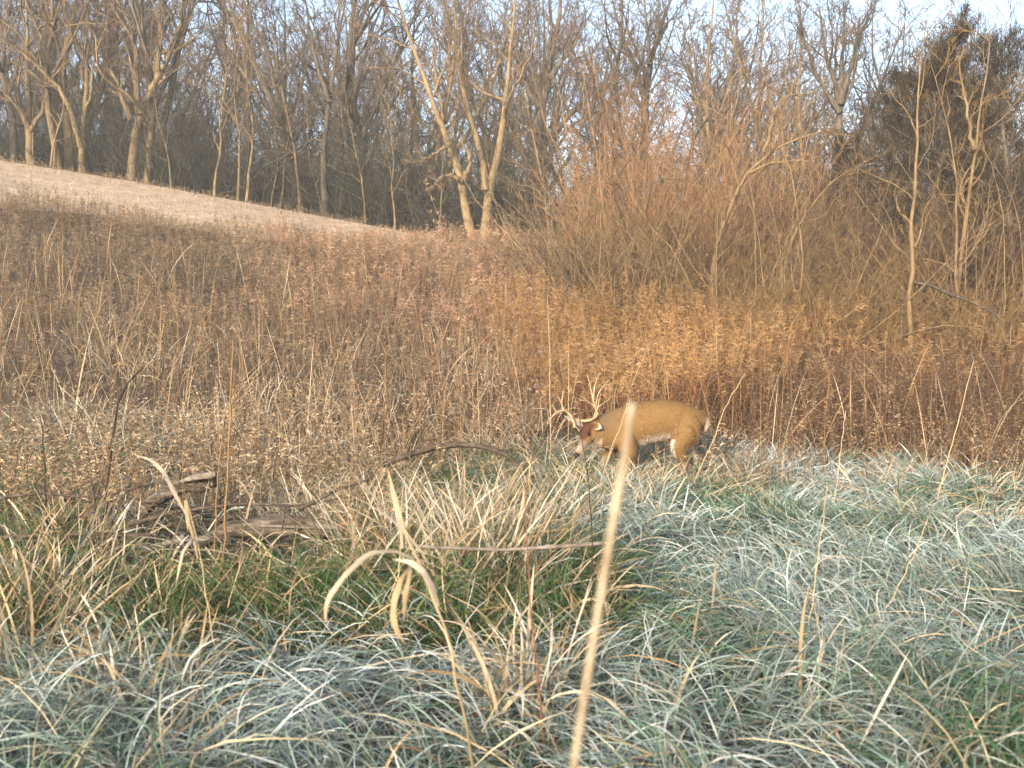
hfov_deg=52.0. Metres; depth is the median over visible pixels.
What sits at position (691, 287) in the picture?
shrub
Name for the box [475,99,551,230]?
young tree
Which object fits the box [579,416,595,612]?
dark twig
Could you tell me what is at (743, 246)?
shrub
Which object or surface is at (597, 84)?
bare tree
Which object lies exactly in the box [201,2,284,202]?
young tree
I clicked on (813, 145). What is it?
young tree
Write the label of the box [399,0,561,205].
bare tree
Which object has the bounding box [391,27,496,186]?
bare tree
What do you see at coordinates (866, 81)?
bare tree
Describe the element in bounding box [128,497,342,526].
fallen branch
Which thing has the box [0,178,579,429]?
grey weeds
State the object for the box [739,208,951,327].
shrub
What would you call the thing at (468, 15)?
bare tree
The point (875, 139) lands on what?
young tree
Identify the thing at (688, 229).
shrub
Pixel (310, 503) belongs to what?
fallen branch
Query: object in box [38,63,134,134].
bare tree
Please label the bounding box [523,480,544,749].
red weed stem
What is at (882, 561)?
frosted grass
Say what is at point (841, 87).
bare tree
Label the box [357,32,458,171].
bare tree
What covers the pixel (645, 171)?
shrub
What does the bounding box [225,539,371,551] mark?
fallen branch
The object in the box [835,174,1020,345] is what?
shrub
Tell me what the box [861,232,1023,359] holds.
shrub
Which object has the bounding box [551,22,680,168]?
bare tree
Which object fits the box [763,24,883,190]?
bare tree
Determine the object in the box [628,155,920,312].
shrub
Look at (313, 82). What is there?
bare tree
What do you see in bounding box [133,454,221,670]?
bent cane
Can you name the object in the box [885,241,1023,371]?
shrub
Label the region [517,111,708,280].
shrub
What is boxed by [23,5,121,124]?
bare tree
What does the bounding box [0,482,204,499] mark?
fallen branch
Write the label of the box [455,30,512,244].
young tree
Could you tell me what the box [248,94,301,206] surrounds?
young tree
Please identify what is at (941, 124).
bare tree
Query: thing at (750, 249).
shrub
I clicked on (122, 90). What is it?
bare tree
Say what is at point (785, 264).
sapling
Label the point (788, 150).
young tree
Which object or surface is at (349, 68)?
bare tree
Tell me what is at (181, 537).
wood slab
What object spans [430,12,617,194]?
bare tree
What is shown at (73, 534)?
fallen branch
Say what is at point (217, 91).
bare tree
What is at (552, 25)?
bare tree
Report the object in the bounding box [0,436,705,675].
green grass
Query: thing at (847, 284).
shrub
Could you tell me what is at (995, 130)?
bare tree
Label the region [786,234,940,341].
shrub
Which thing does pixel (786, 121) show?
bare tree
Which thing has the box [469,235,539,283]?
shrub
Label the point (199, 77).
bare tree
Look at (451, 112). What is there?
young tree
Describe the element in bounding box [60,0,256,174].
bare tree
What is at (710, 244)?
shrub
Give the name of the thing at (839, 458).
grass straw
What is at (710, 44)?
bare tree
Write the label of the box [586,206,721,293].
shrub
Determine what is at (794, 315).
shrub
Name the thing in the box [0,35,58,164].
young tree
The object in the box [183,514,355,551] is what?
fallen log
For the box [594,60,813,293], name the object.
shrub
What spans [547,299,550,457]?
grass straw
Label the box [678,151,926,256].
shrub
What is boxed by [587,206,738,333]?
shrub
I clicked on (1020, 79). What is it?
bare tree
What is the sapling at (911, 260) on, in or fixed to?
on the ground at (6, 400)
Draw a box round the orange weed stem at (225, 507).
[222,340,232,575]
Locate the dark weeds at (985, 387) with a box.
[631,295,1023,482]
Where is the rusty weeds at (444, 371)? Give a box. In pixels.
[0,189,1023,448]
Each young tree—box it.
[0,0,41,133]
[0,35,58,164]
[31,20,96,167]
[32,16,93,135]
[33,29,82,169]
[50,0,121,176]
[91,0,167,183]
[105,69,146,166]
[123,25,175,188]
[132,52,164,170]
[167,92,213,189]
[179,0,282,200]
[187,3,247,195]
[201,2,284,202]
[221,0,308,211]
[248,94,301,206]
[265,8,330,208]
[285,94,320,207]
[297,34,372,217]
[314,44,375,224]
[361,4,433,225]
[373,74,416,229]
[387,128,423,225]
[410,60,474,235]
[418,75,474,228]
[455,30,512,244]
[455,88,515,221]
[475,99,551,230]
[479,12,557,251]
[480,136,515,226]
[506,73,574,222]
[527,18,603,242]
[536,79,592,222]
[588,44,665,205]
[605,77,681,268]
[607,72,666,222]
[645,72,700,213]
[646,129,694,202]
[688,65,753,229]
[697,97,757,214]
[744,48,823,224]
[759,135,794,211]
[765,101,812,237]
[793,126,838,213]
[861,111,896,228]
[944,62,1023,282]
[972,69,1017,257]
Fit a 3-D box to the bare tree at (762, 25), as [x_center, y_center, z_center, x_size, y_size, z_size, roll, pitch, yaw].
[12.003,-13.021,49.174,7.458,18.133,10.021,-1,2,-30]
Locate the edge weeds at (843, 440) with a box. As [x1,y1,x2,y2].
[601,370,1023,500]
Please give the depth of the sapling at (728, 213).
23.85 m
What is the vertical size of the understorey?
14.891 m
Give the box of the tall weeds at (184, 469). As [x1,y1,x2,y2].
[0,373,445,569]
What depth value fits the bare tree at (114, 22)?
50.02 m
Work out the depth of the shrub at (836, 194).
34.28 m
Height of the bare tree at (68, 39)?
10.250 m
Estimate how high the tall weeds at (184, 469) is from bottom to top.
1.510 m
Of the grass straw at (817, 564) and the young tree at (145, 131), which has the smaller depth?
the grass straw at (817, 564)
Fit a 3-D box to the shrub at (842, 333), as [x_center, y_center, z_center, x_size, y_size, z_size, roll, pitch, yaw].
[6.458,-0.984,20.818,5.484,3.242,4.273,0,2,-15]
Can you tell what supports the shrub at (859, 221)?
on the ground at (6, 400)
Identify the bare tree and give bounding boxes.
[0,0,66,65]
[0,0,79,164]
[0,0,92,110]
[0,0,105,162]
[0,0,114,169]
[0,0,128,173]
[0,0,165,171]
[0,0,168,162]
[0,0,175,142]
[2,0,77,129]
[3,0,127,166]
[3,0,161,110]
[5,0,170,151]
[13,0,84,171]
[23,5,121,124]
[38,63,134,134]
[54,0,177,172]
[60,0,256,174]
[66,0,245,180]
[68,0,180,170]
[69,0,203,127]
[77,0,204,183]
[87,0,206,181]
[100,0,218,114]
[120,0,195,185]
[126,20,233,151]
[141,0,246,150]
[151,0,284,197]
[159,31,297,159]
[162,0,283,180]
[167,0,348,209]
[167,42,262,155]
[193,0,381,216]
[197,1,342,143]
[199,15,362,161]
[202,0,360,204]
[212,0,360,175]
[218,27,384,181]
[230,36,343,164]
[251,0,407,209]
[252,26,406,210]
[258,0,447,224]
[269,0,449,168]
[293,0,443,219]
[293,1,426,171]
[302,0,414,219]
[307,0,546,245]
[323,1,487,173]
[324,0,513,221]
[337,1,438,187]
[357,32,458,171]
[360,0,502,231]
[363,0,495,172]
[366,0,555,230]
[377,0,538,210]
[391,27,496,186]
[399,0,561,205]
[426,31,570,186]
[429,0,630,226]
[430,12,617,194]
[431,0,603,195]
[437,57,533,180]
[446,0,631,225]
[451,1,623,191]
[464,0,609,191]
[486,0,637,176]
[487,0,613,208]
[533,0,712,188]
[538,0,731,201]
[542,0,678,198]
[547,0,697,190]
[547,94,677,214]
[548,46,648,192]
[551,0,833,213]
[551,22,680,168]
[575,23,755,195]
[594,0,691,189]
[646,0,813,193]
[649,34,752,180]
[649,53,828,200]
[653,32,777,186]
[657,0,839,192]
[668,14,813,195]
[672,33,826,209]
[675,53,797,193]
[675,56,884,214]
[687,0,895,212]
[690,0,844,205]
[696,0,817,202]
[705,0,908,212]
[705,0,912,227]
[725,62,830,223]
[738,54,871,192]
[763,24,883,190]
[772,38,980,204]
[776,0,887,206]
[780,32,886,175]
[791,0,950,183]
[792,0,944,177]
[801,18,927,178]
[815,88,910,210]
[842,0,997,194]
[859,0,986,182]
[865,0,1023,197]
[869,0,1023,298]
[877,28,1010,210]
[896,0,1023,201]
[897,50,1023,221]
[921,71,1023,231]
[930,0,1023,195]
[940,29,1023,209]
[946,75,1021,211]
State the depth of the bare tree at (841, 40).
45.58 m
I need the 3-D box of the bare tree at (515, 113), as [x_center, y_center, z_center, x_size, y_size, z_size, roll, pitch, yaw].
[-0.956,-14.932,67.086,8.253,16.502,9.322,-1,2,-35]
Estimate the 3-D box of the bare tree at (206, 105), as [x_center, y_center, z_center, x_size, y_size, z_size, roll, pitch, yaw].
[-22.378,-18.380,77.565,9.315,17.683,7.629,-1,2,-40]
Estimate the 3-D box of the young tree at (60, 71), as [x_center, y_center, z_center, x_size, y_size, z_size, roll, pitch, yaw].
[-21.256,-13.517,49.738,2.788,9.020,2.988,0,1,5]
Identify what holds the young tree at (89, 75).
on the ground at (6, 400)
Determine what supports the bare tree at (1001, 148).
on the ground at (6, 400)
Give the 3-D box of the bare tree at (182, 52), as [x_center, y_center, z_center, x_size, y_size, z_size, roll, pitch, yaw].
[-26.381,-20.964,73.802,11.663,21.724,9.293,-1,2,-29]
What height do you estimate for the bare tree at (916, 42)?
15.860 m
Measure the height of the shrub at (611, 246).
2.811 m
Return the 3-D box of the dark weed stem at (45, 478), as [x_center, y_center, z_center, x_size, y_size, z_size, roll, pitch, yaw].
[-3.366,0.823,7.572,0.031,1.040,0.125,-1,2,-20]
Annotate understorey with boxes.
[0,20,1023,294]
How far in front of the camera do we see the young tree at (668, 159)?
41.88 m
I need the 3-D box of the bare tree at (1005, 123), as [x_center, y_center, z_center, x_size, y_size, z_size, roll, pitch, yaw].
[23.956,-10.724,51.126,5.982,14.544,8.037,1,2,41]
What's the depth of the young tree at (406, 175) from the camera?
41.92 m
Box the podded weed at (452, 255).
[423,177,475,460]
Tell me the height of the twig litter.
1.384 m
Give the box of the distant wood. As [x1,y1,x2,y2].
[0,19,1021,239]
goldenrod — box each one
[223,211,616,360]
[459,252,1023,441]
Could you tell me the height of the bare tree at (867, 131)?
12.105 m
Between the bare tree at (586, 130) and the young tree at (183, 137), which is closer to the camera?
the young tree at (183, 137)
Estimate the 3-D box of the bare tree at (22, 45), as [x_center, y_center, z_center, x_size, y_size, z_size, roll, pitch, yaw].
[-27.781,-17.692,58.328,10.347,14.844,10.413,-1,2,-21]
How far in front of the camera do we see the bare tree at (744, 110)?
56.92 m
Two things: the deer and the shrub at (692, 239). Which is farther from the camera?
the shrub at (692, 239)
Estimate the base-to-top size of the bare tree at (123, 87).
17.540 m
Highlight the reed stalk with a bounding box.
[570,403,635,767]
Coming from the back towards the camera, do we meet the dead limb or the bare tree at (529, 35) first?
the bare tree at (529, 35)
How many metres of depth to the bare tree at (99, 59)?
54.49 m
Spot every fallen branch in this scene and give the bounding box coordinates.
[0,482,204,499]
[0,532,157,538]
[22,508,166,525]
[50,534,151,549]
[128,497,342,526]
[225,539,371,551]
[259,525,341,529]
[299,461,384,510]
[351,442,527,505]
[420,541,605,551]
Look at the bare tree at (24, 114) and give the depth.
45.51 m
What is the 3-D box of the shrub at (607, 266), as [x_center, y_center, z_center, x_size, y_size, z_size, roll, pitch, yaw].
[2.717,-2.801,22.973,5.456,3.734,4.163,1,2,42]
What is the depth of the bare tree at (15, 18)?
48.13 m
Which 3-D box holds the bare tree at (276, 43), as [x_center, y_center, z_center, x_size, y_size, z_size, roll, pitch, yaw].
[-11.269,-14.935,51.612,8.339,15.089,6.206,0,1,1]
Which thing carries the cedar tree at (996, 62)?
on the ground at (6, 400)
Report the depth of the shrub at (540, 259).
24.11 m
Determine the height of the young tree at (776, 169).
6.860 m
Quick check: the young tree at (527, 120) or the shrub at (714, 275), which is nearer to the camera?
the shrub at (714, 275)
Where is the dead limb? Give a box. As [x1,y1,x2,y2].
[913,280,1021,376]
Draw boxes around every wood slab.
[125,533,185,558]
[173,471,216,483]
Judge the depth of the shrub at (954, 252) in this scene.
24.29 m
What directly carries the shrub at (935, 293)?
on the ground at (6, 400)
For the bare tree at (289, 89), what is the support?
on the ground at (6, 400)
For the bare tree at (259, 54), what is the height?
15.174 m
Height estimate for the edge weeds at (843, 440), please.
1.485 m
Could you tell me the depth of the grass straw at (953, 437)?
9.61 m
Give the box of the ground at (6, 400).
[0,208,1023,767]
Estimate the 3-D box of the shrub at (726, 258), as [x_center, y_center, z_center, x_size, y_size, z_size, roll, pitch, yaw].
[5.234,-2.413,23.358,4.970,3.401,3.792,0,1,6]
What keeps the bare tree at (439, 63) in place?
on the ground at (6, 400)
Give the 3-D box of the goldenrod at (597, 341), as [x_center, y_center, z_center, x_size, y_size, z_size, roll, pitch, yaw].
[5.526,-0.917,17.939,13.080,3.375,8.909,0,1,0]
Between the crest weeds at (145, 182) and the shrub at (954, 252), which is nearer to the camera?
the shrub at (954, 252)
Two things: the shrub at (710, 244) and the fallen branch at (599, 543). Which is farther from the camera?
the shrub at (710, 244)
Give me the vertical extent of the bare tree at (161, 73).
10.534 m
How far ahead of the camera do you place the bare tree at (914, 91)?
55.02 m
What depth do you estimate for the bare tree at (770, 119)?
56.27 m
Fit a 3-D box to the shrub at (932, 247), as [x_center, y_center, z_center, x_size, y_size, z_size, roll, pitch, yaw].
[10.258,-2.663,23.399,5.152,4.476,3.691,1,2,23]
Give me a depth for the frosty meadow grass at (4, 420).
13.40 m
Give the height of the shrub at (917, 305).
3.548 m
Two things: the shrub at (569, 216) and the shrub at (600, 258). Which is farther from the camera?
the shrub at (569, 216)
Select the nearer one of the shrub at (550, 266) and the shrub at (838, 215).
the shrub at (550, 266)
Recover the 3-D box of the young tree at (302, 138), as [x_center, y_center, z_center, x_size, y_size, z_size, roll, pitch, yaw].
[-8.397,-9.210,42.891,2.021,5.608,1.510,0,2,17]
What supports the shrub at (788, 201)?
on the ground at (6, 400)
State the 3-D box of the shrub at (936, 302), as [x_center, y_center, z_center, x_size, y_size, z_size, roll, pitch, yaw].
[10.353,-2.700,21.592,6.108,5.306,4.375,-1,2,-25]
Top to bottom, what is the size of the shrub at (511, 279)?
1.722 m
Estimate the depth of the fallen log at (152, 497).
8.75 m
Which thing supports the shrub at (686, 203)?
on the ground at (6, 400)
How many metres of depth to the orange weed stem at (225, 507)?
6.81 m
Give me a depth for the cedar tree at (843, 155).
33.23 m
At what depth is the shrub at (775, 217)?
30.44 m
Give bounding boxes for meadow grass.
[0,373,691,481]
[514,438,734,489]
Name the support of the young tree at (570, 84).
on the ground at (6, 400)
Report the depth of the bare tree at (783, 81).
62.40 m
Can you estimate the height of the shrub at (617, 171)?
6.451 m
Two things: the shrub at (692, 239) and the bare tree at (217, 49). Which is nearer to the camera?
the shrub at (692, 239)
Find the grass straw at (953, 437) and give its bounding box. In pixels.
[936,362,973,503]
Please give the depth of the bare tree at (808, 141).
50.28 m
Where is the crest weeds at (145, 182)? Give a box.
[0,155,464,241]
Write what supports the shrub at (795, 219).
on the ground at (6, 400)
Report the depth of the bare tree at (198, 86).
72.35 m
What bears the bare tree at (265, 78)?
on the ground at (6, 400)
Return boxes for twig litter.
[0,448,488,586]
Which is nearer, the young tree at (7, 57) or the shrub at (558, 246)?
the shrub at (558, 246)
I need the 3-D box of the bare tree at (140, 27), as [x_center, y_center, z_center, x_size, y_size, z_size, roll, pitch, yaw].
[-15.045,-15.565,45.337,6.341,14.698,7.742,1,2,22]
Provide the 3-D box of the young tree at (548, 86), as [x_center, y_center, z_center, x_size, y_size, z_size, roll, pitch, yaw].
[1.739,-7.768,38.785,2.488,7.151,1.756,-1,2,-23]
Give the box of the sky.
[0,0,1023,229]
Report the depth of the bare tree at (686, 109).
73.49 m
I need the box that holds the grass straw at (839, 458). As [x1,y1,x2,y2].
[833,411,845,503]
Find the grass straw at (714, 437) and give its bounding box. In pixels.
[693,374,744,489]
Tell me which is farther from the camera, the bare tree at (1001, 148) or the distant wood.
the distant wood
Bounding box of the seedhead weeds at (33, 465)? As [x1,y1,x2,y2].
[0,336,569,530]
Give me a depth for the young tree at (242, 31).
42.20 m
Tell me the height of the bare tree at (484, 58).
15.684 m
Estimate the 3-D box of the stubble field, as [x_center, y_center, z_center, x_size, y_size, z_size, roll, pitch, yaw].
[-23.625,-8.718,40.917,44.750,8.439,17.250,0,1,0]
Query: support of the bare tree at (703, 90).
on the ground at (6, 400)
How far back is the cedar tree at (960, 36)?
27.59 m
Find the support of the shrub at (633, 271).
on the ground at (6, 400)
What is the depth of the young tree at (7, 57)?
50.76 m
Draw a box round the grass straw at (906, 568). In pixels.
[876,514,929,624]
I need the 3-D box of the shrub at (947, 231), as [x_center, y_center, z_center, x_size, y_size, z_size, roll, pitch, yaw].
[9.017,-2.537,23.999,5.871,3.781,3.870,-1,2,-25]
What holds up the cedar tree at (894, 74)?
on the ground at (6, 400)
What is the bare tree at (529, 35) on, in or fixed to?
on the ground at (6, 400)
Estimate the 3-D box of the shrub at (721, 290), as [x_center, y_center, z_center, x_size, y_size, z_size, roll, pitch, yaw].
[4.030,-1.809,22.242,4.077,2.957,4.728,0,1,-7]
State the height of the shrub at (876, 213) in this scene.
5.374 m
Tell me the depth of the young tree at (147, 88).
44.36 m
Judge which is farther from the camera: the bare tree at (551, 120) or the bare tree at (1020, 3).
the bare tree at (551, 120)
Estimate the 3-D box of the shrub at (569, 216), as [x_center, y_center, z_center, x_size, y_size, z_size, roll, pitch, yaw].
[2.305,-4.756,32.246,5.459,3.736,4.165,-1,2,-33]
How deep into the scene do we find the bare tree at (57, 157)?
45.39 m
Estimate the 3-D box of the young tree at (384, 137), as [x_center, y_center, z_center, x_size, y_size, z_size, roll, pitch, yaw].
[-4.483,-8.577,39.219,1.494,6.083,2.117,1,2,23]
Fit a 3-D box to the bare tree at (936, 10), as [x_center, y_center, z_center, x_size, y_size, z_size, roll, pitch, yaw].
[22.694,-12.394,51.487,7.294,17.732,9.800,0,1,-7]
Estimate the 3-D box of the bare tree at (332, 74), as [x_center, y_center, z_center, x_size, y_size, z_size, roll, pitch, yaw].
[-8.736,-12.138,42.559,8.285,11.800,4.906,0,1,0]
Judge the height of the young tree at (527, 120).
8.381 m
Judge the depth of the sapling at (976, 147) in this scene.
22.01 m
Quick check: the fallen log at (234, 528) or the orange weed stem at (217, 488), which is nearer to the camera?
the orange weed stem at (217, 488)
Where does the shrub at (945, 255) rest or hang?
on the ground at (6, 400)
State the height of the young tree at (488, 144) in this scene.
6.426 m
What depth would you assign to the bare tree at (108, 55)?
48.67 m
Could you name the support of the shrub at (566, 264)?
on the ground at (6, 400)
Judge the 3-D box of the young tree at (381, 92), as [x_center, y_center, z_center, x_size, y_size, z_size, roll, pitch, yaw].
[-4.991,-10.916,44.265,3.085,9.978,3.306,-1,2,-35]
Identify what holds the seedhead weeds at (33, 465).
on the ground at (6, 400)
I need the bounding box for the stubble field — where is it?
[0,160,472,248]
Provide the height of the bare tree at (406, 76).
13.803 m
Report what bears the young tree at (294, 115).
on the ground at (6, 400)
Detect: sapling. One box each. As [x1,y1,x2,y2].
[692,79,859,302]
[761,147,890,361]
[846,0,965,381]
[897,13,1023,344]
[919,42,1000,358]
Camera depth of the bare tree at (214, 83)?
54.09 m
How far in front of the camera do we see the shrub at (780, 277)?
21.05 m
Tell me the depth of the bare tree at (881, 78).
45.82 m
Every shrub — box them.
[440,106,682,293]
[440,149,722,328]
[453,153,660,327]
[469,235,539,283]
[481,246,562,300]
[482,225,593,266]
[483,109,825,321]
[487,183,693,325]
[492,212,614,276]
[493,228,629,274]
[496,200,628,316]
[497,102,691,264]
[499,94,734,345]
[499,96,701,271]
[503,160,737,349]
[505,234,598,302]
[505,239,645,327]
[508,24,793,285]
[509,175,637,266]
[511,168,660,252]
[511,234,625,313]
[515,159,775,339]
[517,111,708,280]
[545,187,730,329]
[545,248,641,316]
[547,151,756,307]
[562,80,784,263]
[564,77,774,289]
[572,206,665,308]
[584,215,861,342]
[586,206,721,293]
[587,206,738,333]
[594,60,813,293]
[594,106,810,306]
[597,92,858,349]
[606,175,765,330]
[608,226,831,337]
[611,176,763,321]
[619,120,829,295]
[619,185,849,359]
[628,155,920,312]
[635,188,815,295]
[639,150,787,301]
[640,130,781,253]
[643,183,936,332]
[650,243,859,365]
[654,68,850,299]
[655,192,836,362]
[659,189,839,327]
[663,141,848,331]
[664,217,934,354]
[671,200,819,306]
[675,175,884,329]
[675,228,927,347]
[676,114,878,280]
[676,140,884,308]
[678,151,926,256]
[681,259,901,373]
[689,118,881,307]
[693,165,902,315]
[706,243,904,360]
[716,158,1001,318]
[718,104,1023,372]
[723,169,878,299]
[727,253,998,378]
[732,155,934,307]
[738,106,911,278]
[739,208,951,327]
[760,175,933,354]
[763,227,861,308]
[766,182,914,292]
[773,132,1003,322]
[773,190,1023,330]
[774,133,912,280]
[780,226,909,324]
[780,246,1014,376]
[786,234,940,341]
[789,207,1006,362]
[792,211,1020,365]
[805,154,1023,339]
[805,195,1022,347]
[829,260,1023,377]
[832,198,1022,347]
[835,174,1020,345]
[836,165,1023,341]
[838,107,1023,376]
[851,254,1023,377]
[853,178,1023,347]
[857,110,1023,367]
[861,165,1019,345]
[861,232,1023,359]
[870,219,1021,313]
[876,131,1023,357]
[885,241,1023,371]
[892,161,1023,350]
[933,217,1023,338]
[934,173,1023,339]
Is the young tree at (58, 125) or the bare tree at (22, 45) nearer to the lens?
the young tree at (58, 125)
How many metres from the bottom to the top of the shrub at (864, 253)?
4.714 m
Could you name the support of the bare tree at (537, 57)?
on the ground at (6, 400)
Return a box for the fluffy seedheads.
[0,228,660,453]
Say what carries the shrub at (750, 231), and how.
on the ground at (6, 400)
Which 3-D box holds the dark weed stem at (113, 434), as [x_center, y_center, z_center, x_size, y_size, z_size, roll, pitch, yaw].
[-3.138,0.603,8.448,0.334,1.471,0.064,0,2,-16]
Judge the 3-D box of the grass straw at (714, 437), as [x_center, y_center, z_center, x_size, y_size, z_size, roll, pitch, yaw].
[2.091,0.558,10.614,0.531,1.336,0.019,0,1,1]
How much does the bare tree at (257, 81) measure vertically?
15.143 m
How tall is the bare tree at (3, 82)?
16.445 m
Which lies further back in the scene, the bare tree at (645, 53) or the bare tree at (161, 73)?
the bare tree at (645, 53)
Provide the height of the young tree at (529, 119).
9.013 m
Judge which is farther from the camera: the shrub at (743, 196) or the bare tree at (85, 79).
the bare tree at (85, 79)
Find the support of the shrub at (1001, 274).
on the ground at (6, 400)
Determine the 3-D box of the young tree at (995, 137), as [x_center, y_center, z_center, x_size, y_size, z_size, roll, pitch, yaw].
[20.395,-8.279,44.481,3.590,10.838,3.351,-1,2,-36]
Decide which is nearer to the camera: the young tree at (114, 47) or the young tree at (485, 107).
the young tree at (485, 107)
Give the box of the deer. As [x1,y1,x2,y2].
[547,374,708,477]
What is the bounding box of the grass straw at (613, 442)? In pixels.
[601,401,629,481]
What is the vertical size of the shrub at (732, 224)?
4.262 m
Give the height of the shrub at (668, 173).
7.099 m
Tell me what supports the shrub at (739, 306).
on the ground at (6, 400)
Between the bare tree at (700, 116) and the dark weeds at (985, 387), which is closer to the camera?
the dark weeds at (985, 387)
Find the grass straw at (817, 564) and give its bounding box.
[808,482,826,630]
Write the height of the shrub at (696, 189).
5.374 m
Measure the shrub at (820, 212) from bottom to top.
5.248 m
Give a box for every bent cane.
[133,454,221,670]
[324,474,473,767]
[387,469,403,649]
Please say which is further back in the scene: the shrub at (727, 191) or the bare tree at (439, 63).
the bare tree at (439, 63)
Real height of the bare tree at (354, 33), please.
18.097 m
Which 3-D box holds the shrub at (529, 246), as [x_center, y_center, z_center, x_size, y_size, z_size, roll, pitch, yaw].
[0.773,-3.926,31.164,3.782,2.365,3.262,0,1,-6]
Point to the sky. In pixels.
(940, 5)
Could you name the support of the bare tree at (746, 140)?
on the ground at (6, 400)
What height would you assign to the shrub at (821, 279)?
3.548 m
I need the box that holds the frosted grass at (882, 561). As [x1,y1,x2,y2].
[0,421,1023,767]
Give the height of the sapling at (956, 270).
7.116 m
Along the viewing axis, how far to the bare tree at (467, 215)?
38.35 m
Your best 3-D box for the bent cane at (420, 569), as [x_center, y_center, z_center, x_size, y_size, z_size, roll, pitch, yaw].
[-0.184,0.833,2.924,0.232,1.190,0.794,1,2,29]
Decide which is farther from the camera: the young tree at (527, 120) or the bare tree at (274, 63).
the bare tree at (274, 63)
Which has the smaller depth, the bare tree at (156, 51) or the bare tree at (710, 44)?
the bare tree at (710, 44)
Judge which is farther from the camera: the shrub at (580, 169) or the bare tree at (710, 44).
the bare tree at (710, 44)
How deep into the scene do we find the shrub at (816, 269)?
29.43 m
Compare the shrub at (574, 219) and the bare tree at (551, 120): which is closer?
the shrub at (574, 219)
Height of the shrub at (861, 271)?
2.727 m
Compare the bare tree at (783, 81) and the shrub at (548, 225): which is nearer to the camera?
the shrub at (548, 225)
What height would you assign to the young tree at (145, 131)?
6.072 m
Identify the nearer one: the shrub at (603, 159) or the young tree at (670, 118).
the shrub at (603, 159)
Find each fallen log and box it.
[127,469,216,537]
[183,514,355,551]
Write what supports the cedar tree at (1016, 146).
on the ground at (6, 400)
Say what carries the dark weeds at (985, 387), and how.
on the ground at (6, 400)
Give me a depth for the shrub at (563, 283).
24.46 m
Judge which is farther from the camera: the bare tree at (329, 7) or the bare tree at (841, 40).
the bare tree at (329, 7)
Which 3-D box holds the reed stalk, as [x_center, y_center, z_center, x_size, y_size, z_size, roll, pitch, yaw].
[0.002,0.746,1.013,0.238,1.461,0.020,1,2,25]
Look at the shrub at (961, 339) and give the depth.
20.41 m
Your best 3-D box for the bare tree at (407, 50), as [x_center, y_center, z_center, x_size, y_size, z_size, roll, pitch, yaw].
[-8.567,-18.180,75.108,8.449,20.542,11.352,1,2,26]
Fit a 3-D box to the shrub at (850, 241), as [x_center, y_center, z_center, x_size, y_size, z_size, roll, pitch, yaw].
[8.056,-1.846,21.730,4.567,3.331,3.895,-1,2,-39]
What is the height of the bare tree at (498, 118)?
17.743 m
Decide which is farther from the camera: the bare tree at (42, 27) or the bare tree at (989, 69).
the bare tree at (42, 27)
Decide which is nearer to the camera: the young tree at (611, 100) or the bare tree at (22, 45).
the young tree at (611, 100)
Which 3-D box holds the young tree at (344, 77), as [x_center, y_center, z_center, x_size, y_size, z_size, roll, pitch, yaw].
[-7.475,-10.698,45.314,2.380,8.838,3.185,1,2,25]
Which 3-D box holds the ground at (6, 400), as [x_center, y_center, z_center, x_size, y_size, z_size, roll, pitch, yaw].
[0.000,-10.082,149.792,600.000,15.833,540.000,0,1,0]
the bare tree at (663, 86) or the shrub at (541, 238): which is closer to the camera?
the shrub at (541, 238)
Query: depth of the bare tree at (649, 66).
45.75 m
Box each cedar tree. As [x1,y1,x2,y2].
[800,123,889,309]
[839,59,947,314]
[868,0,1012,302]
[877,38,1023,297]
[923,21,1023,328]
[981,20,1023,270]
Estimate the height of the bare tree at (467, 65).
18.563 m
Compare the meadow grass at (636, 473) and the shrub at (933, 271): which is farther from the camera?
the shrub at (933, 271)
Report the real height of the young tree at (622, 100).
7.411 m
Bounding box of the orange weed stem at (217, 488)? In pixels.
[213,405,226,572]
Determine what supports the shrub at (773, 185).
on the ground at (6, 400)
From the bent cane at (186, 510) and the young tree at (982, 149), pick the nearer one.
the bent cane at (186, 510)
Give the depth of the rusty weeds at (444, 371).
18.70 m
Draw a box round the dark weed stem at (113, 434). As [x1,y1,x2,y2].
[102,368,142,524]
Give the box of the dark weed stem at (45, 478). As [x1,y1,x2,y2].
[42,427,47,532]
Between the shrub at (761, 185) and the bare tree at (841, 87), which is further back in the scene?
the bare tree at (841, 87)
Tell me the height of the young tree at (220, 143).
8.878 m
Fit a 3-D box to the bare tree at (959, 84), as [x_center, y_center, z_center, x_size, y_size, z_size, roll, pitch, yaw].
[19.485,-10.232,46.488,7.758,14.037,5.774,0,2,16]
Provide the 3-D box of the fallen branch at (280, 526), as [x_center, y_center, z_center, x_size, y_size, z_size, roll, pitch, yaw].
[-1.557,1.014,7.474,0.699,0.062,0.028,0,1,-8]
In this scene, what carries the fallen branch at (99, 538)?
on the twig litter
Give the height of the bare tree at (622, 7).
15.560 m
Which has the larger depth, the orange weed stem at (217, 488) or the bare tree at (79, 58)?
the bare tree at (79, 58)
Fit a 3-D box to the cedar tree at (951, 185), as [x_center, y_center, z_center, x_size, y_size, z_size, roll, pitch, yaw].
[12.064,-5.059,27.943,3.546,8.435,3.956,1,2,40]
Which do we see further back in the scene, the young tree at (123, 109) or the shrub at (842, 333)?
the young tree at (123, 109)

